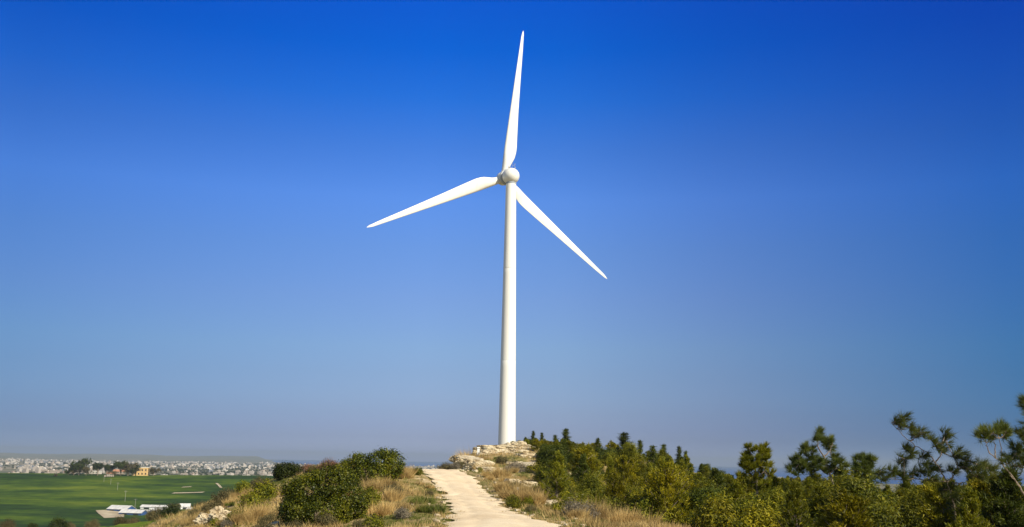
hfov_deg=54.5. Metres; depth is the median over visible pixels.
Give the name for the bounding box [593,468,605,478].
undergrowth shrub
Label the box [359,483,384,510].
green bush
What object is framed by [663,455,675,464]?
pine tree
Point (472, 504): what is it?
path
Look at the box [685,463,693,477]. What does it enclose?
pine tree
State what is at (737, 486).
pine tree
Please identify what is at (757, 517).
undergrowth shrub
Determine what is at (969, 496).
pine tree
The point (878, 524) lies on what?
undergrowth shrub
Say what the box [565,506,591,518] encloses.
dry grass clump
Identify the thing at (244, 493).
dry grass clump
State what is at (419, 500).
dry grass clump
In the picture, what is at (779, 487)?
pine tree
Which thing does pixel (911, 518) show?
pine tree
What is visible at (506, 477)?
dry grass clump
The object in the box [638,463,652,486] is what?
pine tree
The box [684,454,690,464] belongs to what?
pine tree
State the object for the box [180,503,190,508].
barn
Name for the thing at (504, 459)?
scrub
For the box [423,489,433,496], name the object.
scrub
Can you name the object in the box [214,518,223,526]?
dry grass clump
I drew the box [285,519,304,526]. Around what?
scrub
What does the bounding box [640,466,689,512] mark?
pine tree
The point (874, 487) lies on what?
pine tree
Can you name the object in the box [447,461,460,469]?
scrub
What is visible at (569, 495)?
undergrowth shrub
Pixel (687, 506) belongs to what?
pine tree
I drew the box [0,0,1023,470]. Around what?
sky
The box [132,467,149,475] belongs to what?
stone house
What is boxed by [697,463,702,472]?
pine tree
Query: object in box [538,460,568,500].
pine tree
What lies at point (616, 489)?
pine tree
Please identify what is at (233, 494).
dry grass clump
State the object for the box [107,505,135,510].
barn
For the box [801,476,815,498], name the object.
pine tree
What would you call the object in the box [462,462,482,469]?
limestone rock
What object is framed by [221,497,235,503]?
dry grass clump
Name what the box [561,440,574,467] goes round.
pine tree
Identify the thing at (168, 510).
field shrub
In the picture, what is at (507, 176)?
wind turbine
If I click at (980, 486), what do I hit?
pine tree
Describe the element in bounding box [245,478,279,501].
scrub
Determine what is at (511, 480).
loose stone
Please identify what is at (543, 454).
pine tree
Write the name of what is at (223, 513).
limestone rock
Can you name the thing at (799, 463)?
pine tree
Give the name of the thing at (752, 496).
undergrowth shrub
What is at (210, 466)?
distant town
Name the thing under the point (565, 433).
cypress tree
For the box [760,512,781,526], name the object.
undergrowth shrub
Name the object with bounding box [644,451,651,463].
pine tree
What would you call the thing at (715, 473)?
pine tree
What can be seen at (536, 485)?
undergrowth shrub
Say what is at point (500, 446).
limestone rock
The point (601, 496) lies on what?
undergrowth shrub
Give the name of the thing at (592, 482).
pine tree
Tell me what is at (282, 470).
green bush
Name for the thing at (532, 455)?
limestone rock
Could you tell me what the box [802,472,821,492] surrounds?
pine tree
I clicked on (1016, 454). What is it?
pine tree
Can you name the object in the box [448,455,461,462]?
limestone rock
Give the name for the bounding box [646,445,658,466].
cypress tree
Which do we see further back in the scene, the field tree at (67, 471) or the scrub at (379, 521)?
the field tree at (67, 471)
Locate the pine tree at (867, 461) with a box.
[848,450,878,486]
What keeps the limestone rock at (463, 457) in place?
on the ground at (113, 458)
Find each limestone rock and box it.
[193,517,207,524]
[198,513,208,517]
[206,513,225,521]
[209,506,227,513]
[219,511,231,516]
[267,521,279,526]
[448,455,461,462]
[455,455,483,463]
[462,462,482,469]
[465,459,494,466]
[472,445,508,456]
[473,447,496,454]
[475,467,495,471]
[478,449,508,456]
[501,441,531,447]
[506,448,528,453]
[514,462,533,465]
[515,452,539,458]
[520,481,537,485]
[545,500,556,505]
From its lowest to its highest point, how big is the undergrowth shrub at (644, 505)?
1.878 m
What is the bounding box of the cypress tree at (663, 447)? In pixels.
[660,444,668,457]
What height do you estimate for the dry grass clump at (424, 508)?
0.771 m
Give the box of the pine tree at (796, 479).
[789,477,801,482]
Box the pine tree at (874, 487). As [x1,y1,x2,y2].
[838,477,886,500]
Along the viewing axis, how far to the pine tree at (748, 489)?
68.32 m
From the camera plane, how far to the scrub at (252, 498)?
58.08 m
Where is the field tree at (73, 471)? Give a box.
[69,468,79,474]
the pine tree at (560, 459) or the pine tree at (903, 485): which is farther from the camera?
the pine tree at (560, 459)
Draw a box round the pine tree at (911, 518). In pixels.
[894,483,937,526]
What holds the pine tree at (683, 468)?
on the ground at (113, 458)
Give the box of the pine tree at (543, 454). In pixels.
[533,438,568,469]
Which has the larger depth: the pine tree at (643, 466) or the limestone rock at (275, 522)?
the pine tree at (643, 466)
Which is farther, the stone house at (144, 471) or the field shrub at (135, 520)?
the stone house at (144, 471)
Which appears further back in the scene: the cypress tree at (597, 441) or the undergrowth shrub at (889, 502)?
the cypress tree at (597, 441)
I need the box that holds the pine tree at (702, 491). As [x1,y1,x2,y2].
[687,485,731,510]
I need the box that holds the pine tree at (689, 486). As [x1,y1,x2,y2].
[632,463,697,499]
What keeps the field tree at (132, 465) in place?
on the field
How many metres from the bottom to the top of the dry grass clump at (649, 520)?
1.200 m
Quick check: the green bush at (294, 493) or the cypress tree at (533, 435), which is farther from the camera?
the cypress tree at (533, 435)
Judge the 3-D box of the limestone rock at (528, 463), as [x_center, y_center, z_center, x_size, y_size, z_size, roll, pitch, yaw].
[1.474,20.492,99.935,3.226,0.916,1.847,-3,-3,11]
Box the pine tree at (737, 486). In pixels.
[725,480,749,502]
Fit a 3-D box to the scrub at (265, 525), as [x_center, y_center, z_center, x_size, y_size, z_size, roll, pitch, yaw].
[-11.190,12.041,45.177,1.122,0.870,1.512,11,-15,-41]
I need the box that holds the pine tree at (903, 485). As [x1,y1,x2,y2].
[899,474,915,491]
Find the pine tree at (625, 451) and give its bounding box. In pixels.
[612,441,648,466]
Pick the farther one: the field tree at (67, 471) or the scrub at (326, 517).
the field tree at (67, 471)
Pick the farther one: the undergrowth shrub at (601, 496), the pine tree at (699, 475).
the pine tree at (699, 475)
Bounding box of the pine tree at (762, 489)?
[753,478,770,497]
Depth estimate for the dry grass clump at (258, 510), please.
53.44 m
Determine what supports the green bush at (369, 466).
on the ground at (113, 458)
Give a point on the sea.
(780, 472)
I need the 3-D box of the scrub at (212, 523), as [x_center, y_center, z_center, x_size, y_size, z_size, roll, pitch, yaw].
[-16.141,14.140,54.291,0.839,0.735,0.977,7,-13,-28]
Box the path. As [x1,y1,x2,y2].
[422,469,563,526]
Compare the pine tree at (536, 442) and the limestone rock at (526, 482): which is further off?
the pine tree at (536, 442)
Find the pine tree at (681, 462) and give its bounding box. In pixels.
[679,459,690,478]
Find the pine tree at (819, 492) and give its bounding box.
[802,485,827,525]
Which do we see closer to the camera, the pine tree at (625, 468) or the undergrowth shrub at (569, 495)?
the undergrowth shrub at (569, 495)
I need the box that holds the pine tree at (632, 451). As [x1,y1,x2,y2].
[626,444,637,457]
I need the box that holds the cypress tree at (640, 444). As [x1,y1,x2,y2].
[637,440,646,458]
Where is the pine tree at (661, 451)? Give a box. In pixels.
[654,449,666,467]
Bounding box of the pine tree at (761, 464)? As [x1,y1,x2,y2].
[734,441,777,495]
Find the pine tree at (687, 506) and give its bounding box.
[678,491,699,519]
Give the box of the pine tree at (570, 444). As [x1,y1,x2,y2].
[566,440,576,456]
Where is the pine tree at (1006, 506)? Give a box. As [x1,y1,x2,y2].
[964,466,1023,526]
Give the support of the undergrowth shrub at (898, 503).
on the ground at (113, 458)
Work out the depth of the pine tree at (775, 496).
40.90 m
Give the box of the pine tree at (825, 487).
[803,474,836,504]
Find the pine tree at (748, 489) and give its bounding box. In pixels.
[734,477,753,497]
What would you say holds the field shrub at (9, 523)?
on the ground at (113, 458)
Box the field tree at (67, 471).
[63,469,74,474]
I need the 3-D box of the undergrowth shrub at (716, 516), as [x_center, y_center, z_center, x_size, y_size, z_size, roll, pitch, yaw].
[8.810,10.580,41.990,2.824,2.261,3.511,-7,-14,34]
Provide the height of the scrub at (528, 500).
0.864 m
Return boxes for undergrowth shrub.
[524,459,540,471]
[531,464,547,482]
[531,479,543,490]
[540,475,573,498]
[547,489,592,512]
[567,472,577,488]
[571,479,587,492]
[574,489,600,508]
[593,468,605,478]
[593,486,612,503]
[598,493,629,511]
[599,452,614,465]
[621,492,675,524]
[624,485,641,506]
[629,491,644,504]
[629,495,674,523]
[634,479,646,494]
[672,508,696,526]
[684,489,739,526]
[686,487,742,526]
[723,495,751,525]
[723,495,782,526]
[736,492,759,506]
[741,490,766,501]
[745,494,774,512]
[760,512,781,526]
[799,514,824,526]
[868,514,887,526]
[871,489,903,505]
[873,492,907,523]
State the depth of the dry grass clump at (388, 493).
55.38 m
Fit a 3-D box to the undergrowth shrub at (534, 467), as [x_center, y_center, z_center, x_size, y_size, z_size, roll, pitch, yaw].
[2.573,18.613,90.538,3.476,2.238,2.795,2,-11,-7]
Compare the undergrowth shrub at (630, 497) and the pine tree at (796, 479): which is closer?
the undergrowth shrub at (630, 497)
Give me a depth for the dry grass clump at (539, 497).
57.74 m
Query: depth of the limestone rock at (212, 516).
54.76 m
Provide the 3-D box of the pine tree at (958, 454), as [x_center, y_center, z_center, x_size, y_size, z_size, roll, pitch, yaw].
[12.585,6.117,29.365,4.101,3.678,1.632,1,-11,0]
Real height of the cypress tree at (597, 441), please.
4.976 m
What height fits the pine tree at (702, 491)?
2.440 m
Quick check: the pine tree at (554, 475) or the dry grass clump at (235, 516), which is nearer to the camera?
the dry grass clump at (235, 516)
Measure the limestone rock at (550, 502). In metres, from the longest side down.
1.258 x 0.874 x 0.486 m
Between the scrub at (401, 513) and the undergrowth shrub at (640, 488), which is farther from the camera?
the undergrowth shrub at (640, 488)
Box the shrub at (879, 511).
[807,465,917,526]
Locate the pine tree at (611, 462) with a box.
[602,457,614,486]
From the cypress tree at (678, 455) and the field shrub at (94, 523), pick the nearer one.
the cypress tree at (678, 455)
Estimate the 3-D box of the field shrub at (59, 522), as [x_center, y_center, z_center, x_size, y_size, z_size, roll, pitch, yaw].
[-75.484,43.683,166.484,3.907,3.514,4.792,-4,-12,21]
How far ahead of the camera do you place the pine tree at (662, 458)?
113.36 m
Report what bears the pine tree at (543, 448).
on the ground at (113, 458)
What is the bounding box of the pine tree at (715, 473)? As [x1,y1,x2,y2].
[709,468,727,490]
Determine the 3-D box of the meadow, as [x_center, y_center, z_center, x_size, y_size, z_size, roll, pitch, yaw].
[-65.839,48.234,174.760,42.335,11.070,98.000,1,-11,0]
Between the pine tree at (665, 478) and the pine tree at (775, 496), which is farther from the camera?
the pine tree at (665, 478)
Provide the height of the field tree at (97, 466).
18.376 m
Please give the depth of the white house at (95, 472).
1295.73 m
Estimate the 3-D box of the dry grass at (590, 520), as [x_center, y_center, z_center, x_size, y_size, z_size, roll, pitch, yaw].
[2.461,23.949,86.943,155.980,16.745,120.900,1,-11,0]
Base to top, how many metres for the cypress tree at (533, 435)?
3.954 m
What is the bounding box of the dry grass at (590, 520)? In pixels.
[140,447,701,526]
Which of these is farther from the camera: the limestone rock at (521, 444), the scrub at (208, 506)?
the limestone rock at (521, 444)
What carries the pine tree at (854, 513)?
on the ground at (113, 458)
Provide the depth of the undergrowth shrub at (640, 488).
58.95 m
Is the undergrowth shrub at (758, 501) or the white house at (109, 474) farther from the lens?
the white house at (109, 474)
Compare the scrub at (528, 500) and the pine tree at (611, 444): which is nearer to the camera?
the scrub at (528, 500)
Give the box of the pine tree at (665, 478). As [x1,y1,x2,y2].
[634,458,692,523]
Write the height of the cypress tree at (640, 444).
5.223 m
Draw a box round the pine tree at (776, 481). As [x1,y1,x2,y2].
[754,475,784,503]
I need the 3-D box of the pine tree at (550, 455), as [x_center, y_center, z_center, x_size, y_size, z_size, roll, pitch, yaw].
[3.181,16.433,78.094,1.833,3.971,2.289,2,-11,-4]
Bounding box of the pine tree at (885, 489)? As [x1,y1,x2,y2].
[882,485,894,496]
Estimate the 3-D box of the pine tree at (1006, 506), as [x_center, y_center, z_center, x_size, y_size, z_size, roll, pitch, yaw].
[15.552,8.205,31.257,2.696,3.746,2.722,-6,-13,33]
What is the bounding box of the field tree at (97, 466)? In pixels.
[92,462,103,474]
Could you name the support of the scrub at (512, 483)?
on the ground at (113, 458)
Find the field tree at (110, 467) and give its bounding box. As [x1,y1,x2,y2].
[104,463,116,474]
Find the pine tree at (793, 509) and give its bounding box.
[773,480,818,526]
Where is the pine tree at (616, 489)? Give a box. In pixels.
[596,474,634,503]
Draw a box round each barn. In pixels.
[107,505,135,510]
[118,509,147,514]
[140,505,166,508]
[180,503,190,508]
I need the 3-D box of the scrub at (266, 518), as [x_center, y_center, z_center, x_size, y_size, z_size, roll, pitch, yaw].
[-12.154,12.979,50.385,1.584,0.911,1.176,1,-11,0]
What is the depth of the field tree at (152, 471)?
1253.65 m
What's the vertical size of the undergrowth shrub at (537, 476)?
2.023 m
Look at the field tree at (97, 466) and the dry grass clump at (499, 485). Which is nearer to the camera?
the dry grass clump at (499, 485)
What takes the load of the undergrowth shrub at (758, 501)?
on the ground at (113, 458)
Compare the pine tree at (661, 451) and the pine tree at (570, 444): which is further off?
the pine tree at (661, 451)
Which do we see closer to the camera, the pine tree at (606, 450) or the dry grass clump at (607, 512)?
the dry grass clump at (607, 512)
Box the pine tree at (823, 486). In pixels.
[806,478,835,499]
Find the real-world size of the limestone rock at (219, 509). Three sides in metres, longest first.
1.546 x 1.099 x 0.922 m
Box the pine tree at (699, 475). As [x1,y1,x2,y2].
[684,472,707,482]
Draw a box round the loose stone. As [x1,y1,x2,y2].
[504,479,519,482]
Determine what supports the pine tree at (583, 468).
on the ground at (113, 458)
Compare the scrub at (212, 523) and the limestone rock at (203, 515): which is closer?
the scrub at (212, 523)
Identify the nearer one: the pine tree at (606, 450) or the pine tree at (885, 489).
the pine tree at (885, 489)
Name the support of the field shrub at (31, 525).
on the meadow
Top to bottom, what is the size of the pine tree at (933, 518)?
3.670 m
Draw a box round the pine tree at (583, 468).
[570,454,590,485]
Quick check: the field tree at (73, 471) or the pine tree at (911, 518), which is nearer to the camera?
the pine tree at (911, 518)
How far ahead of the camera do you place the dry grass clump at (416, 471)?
75.84 m
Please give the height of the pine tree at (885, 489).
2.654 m
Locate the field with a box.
[0,473,273,526]
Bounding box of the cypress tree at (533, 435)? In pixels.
[529,430,534,441]
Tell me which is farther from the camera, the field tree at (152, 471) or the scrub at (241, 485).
the field tree at (152, 471)
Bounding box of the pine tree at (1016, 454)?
[996,391,1023,474]
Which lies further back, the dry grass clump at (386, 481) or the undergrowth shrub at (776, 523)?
the dry grass clump at (386, 481)
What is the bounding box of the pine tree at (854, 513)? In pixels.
[813,483,887,526]
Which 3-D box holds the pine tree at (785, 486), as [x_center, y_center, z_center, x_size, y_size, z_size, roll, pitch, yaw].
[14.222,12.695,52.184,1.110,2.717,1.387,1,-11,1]
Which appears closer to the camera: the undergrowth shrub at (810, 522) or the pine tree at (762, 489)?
the undergrowth shrub at (810, 522)
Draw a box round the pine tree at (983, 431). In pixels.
[967,417,1023,494]
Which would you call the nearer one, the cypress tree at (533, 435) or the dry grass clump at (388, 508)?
the dry grass clump at (388, 508)
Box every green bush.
[271,460,303,479]
[274,459,370,526]
[336,447,407,484]
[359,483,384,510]
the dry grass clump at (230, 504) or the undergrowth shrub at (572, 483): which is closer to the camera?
the dry grass clump at (230, 504)
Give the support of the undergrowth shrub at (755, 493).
on the ground at (113, 458)
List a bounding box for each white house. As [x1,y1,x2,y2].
[85,471,101,473]
[104,472,113,476]
[113,469,124,473]
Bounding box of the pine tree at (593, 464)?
[566,442,604,485]
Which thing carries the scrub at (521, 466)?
on the ground at (113, 458)
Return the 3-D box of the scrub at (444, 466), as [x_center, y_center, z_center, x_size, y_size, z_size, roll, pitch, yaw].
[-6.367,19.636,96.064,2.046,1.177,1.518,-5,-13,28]
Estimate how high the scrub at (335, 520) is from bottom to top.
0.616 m
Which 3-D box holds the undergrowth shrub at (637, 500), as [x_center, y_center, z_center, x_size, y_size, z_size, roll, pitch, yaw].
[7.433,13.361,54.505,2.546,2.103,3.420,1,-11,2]
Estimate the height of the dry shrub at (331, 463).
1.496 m
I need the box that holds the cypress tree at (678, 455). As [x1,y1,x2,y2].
[674,445,682,461]
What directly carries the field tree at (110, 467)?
on the field
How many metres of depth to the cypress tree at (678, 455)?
121.79 m
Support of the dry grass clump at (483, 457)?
on the ground at (113, 458)
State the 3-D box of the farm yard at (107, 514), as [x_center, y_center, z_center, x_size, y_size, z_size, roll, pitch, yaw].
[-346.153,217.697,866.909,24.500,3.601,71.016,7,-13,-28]
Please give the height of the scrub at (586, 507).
1.548 m
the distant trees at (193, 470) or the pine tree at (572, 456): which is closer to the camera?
the pine tree at (572, 456)
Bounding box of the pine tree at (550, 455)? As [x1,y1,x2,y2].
[541,448,555,480]
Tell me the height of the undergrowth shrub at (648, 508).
1.858 m
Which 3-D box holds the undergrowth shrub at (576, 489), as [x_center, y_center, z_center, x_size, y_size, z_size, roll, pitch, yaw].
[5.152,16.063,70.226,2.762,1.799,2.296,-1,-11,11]
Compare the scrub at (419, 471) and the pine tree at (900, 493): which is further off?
the scrub at (419, 471)
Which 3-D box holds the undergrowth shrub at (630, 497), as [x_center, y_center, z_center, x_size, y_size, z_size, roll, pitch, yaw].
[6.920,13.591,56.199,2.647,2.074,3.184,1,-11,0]
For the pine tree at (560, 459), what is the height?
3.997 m
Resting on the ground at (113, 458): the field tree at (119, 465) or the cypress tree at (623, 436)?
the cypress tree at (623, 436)
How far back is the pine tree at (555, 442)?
94.36 m
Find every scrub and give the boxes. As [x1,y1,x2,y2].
[185,507,200,515]
[200,497,224,512]
[208,486,237,501]
[208,517,219,526]
[219,517,234,526]
[223,505,246,524]
[229,479,252,493]
[235,487,274,511]
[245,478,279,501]
[249,475,270,488]
[255,510,282,525]
[255,520,274,526]
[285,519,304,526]
[315,509,336,526]
[320,515,338,524]
[352,518,365,526]
[358,513,384,526]
[361,513,387,526]
[378,480,404,493]
[392,506,413,519]
[413,466,425,475]
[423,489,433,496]
[436,461,452,469]
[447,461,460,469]
[454,459,464,466]
[494,454,508,463]
[501,494,525,508]
[504,458,526,472]
[507,479,522,488]
[523,495,534,505]
[524,503,537,512]
[561,494,602,518]
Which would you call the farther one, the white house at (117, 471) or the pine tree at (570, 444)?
the white house at (117, 471)
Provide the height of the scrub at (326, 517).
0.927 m
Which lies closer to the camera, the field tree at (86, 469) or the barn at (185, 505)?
the barn at (185, 505)
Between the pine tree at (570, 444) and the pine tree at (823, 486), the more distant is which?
the pine tree at (570, 444)
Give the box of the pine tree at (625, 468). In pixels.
[610,455,642,487]
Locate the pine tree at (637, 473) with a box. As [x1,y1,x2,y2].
[627,456,648,487]
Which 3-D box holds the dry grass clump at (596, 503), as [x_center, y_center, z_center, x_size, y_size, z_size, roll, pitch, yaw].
[3.460,11.825,48.931,3.136,1.756,3.695,-7,-14,35]
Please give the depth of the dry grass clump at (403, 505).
49.30 m
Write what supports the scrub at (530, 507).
on the ground at (113, 458)
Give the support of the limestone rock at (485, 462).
on the ground at (113, 458)
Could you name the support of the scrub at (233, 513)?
on the ground at (113, 458)
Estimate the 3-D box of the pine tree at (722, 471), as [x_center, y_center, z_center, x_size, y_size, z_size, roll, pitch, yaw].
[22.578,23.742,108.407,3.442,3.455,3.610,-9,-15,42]
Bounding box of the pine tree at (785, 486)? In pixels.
[780,480,788,491]
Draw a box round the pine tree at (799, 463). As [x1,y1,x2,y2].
[783,425,850,489]
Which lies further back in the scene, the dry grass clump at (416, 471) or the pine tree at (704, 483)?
the dry grass clump at (416, 471)
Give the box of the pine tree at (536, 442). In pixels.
[528,438,541,450]
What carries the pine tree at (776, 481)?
on the ground at (113, 458)
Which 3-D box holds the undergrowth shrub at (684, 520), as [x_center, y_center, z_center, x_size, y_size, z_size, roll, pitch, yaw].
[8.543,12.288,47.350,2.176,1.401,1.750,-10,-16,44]
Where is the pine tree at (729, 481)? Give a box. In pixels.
[724,475,732,489]
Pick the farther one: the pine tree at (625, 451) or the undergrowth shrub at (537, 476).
the pine tree at (625, 451)
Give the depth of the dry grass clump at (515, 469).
85.50 m
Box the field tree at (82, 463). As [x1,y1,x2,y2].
[69,458,92,474]
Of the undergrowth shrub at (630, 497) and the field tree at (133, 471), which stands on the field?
the field tree at (133, 471)
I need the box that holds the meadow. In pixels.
[102,520,156,526]
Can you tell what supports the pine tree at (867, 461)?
on the ground at (113, 458)
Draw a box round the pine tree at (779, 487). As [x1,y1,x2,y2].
[771,485,786,502]
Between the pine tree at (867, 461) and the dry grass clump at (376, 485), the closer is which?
the pine tree at (867, 461)
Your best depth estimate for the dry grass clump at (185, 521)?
59.84 m
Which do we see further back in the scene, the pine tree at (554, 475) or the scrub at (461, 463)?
the scrub at (461, 463)
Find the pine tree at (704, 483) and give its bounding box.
[690,475,723,497]
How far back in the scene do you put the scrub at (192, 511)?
69.83 m
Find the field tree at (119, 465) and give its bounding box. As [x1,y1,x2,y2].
[112,460,128,475]
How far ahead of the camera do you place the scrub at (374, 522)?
42.79 m
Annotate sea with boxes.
[269,459,1023,485]
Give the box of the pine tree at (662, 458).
[654,454,665,464]
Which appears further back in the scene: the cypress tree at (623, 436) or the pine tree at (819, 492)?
the cypress tree at (623, 436)
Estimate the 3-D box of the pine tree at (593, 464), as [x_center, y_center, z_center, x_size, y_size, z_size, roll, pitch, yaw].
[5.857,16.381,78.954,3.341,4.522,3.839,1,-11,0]
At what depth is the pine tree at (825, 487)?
39.92 m
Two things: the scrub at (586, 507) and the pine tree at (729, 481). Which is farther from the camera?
the pine tree at (729, 481)
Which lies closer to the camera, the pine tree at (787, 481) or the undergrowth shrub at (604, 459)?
the pine tree at (787, 481)
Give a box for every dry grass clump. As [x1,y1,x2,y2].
[175,511,199,525]
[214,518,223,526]
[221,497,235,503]
[225,502,234,505]
[227,489,242,498]
[228,506,260,523]
[233,498,274,518]
[239,487,253,497]
[359,476,385,490]
[362,496,399,516]
[371,483,407,501]
[372,475,397,486]
[395,496,427,511]
[396,464,418,478]
[405,464,418,473]
[408,494,436,504]
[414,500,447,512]
[452,446,488,460]
[470,461,499,470]
[479,458,514,478]
[490,477,515,491]
[492,477,545,499]
[497,474,512,480]
[505,481,549,504]
[509,466,518,472]
[559,495,618,518]
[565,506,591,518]
[592,499,634,519]
[604,503,642,522]
[618,506,669,524]
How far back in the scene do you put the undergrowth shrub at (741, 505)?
41.55 m
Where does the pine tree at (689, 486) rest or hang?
on the ground at (113, 458)
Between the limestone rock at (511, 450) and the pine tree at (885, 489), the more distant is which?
the limestone rock at (511, 450)
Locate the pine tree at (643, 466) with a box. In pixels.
[636,455,646,475]
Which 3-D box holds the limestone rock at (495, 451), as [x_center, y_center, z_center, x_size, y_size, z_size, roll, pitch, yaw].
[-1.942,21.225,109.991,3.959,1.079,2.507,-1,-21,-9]
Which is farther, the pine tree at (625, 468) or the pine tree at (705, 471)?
the pine tree at (705, 471)
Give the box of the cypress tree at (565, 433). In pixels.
[560,428,572,443]
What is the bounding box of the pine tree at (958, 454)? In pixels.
[873,410,1002,518]
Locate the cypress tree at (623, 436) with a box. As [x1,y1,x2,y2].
[615,432,630,452]
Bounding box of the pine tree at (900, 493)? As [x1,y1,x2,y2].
[893,488,906,499]
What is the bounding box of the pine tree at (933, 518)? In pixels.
[914,477,967,526]
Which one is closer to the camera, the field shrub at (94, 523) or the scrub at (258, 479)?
the scrub at (258, 479)
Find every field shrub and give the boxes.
[0,517,16,526]
[27,522,38,526]
[46,515,70,526]
[84,518,99,526]
[112,514,129,525]
[125,516,139,523]
[144,506,161,520]
[155,502,184,519]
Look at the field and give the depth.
1036.40 m
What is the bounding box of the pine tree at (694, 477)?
[684,472,698,494]
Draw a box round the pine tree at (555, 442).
[553,440,566,467]
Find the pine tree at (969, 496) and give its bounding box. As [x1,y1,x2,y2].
[944,485,997,526]
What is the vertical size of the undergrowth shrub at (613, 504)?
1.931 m
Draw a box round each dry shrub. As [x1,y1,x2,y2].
[301,463,315,471]
[316,457,337,471]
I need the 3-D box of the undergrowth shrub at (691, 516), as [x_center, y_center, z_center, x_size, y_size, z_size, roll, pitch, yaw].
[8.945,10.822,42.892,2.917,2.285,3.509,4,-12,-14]
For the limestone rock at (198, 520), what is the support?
on the ground at (113, 458)
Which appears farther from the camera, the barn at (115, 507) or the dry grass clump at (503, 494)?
the barn at (115, 507)
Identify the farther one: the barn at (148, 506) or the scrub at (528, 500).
the barn at (148, 506)
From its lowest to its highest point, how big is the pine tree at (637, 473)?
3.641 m
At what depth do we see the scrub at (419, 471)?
76.18 m
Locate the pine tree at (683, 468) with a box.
[674,462,696,482]
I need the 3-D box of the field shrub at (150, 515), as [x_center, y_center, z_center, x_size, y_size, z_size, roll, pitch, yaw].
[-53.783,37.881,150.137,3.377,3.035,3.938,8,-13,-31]
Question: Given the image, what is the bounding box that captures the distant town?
[0,458,439,472]
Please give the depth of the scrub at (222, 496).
69.85 m
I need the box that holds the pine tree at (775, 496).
[754,485,787,517]
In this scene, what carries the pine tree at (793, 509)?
on the ground at (113, 458)
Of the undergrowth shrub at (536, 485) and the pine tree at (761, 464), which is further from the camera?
the undergrowth shrub at (536, 485)
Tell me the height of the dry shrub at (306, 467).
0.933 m
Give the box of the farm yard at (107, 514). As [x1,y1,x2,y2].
[96,510,123,517]
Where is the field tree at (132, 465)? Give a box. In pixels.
[122,462,137,475]
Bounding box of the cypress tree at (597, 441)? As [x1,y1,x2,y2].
[594,438,603,457]
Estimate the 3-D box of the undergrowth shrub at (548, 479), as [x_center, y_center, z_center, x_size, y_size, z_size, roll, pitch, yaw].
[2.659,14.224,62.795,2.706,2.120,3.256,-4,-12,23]
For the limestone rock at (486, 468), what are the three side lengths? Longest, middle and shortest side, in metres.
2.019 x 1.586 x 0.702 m
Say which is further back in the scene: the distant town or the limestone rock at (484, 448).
the distant town
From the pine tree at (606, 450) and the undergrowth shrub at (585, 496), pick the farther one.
the pine tree at (606, 450)
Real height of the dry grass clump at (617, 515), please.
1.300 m
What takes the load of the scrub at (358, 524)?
on the ground at (113, 458)
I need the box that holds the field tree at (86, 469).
[82,466,92,474]
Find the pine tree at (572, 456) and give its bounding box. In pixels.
[567,452,574,467]
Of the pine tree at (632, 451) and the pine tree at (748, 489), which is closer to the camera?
the pine tree at (748, 489)
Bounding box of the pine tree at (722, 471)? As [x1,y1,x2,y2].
[706,469,729,479]
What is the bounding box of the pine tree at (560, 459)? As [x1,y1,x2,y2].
[539,450,571,487]
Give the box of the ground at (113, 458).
[0,448,921,526]
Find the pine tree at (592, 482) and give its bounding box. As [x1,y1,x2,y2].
[574,469,605,499]
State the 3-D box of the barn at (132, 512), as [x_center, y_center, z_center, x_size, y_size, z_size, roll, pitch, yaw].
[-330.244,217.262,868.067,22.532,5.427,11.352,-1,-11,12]
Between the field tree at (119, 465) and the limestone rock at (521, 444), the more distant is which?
the field tree at (119, 465)
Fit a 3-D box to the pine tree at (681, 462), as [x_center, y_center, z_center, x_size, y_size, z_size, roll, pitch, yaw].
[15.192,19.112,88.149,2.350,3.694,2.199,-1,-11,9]
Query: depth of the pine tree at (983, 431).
28.44 m
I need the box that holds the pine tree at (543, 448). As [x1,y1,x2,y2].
[536,440,567,468]
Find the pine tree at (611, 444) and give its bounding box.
[606,440,615,449]
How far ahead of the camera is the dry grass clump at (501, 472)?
80.02 m
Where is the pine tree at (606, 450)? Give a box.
[593,444,616,459]
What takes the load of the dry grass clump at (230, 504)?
on the ground at (113, 458)
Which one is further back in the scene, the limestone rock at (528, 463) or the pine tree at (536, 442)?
the pine tree at (536, 442)
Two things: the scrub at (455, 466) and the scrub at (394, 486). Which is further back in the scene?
the scrub at (455, 466)
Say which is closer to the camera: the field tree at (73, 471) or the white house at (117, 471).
the field tree at (73, 471)
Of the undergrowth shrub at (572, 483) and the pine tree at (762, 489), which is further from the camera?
the undergrowth shrub at (572, 483)
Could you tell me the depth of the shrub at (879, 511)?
37.15 m
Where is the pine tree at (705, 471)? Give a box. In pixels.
[702,467,710,479]
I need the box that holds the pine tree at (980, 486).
[956,471,1023,524]
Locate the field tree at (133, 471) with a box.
[126,465,140,475]
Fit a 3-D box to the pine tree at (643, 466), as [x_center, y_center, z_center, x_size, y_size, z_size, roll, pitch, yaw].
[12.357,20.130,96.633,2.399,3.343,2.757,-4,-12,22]
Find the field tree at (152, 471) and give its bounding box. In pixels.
[148,468,161,475]
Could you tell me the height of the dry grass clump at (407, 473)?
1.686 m
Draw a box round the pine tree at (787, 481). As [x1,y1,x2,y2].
[784,478,790,490]
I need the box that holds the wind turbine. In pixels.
[368,31,606,444]
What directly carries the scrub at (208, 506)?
on the ground at (113, 458)
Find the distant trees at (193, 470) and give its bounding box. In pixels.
[3,458,892,491]
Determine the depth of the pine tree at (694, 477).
60.06 m

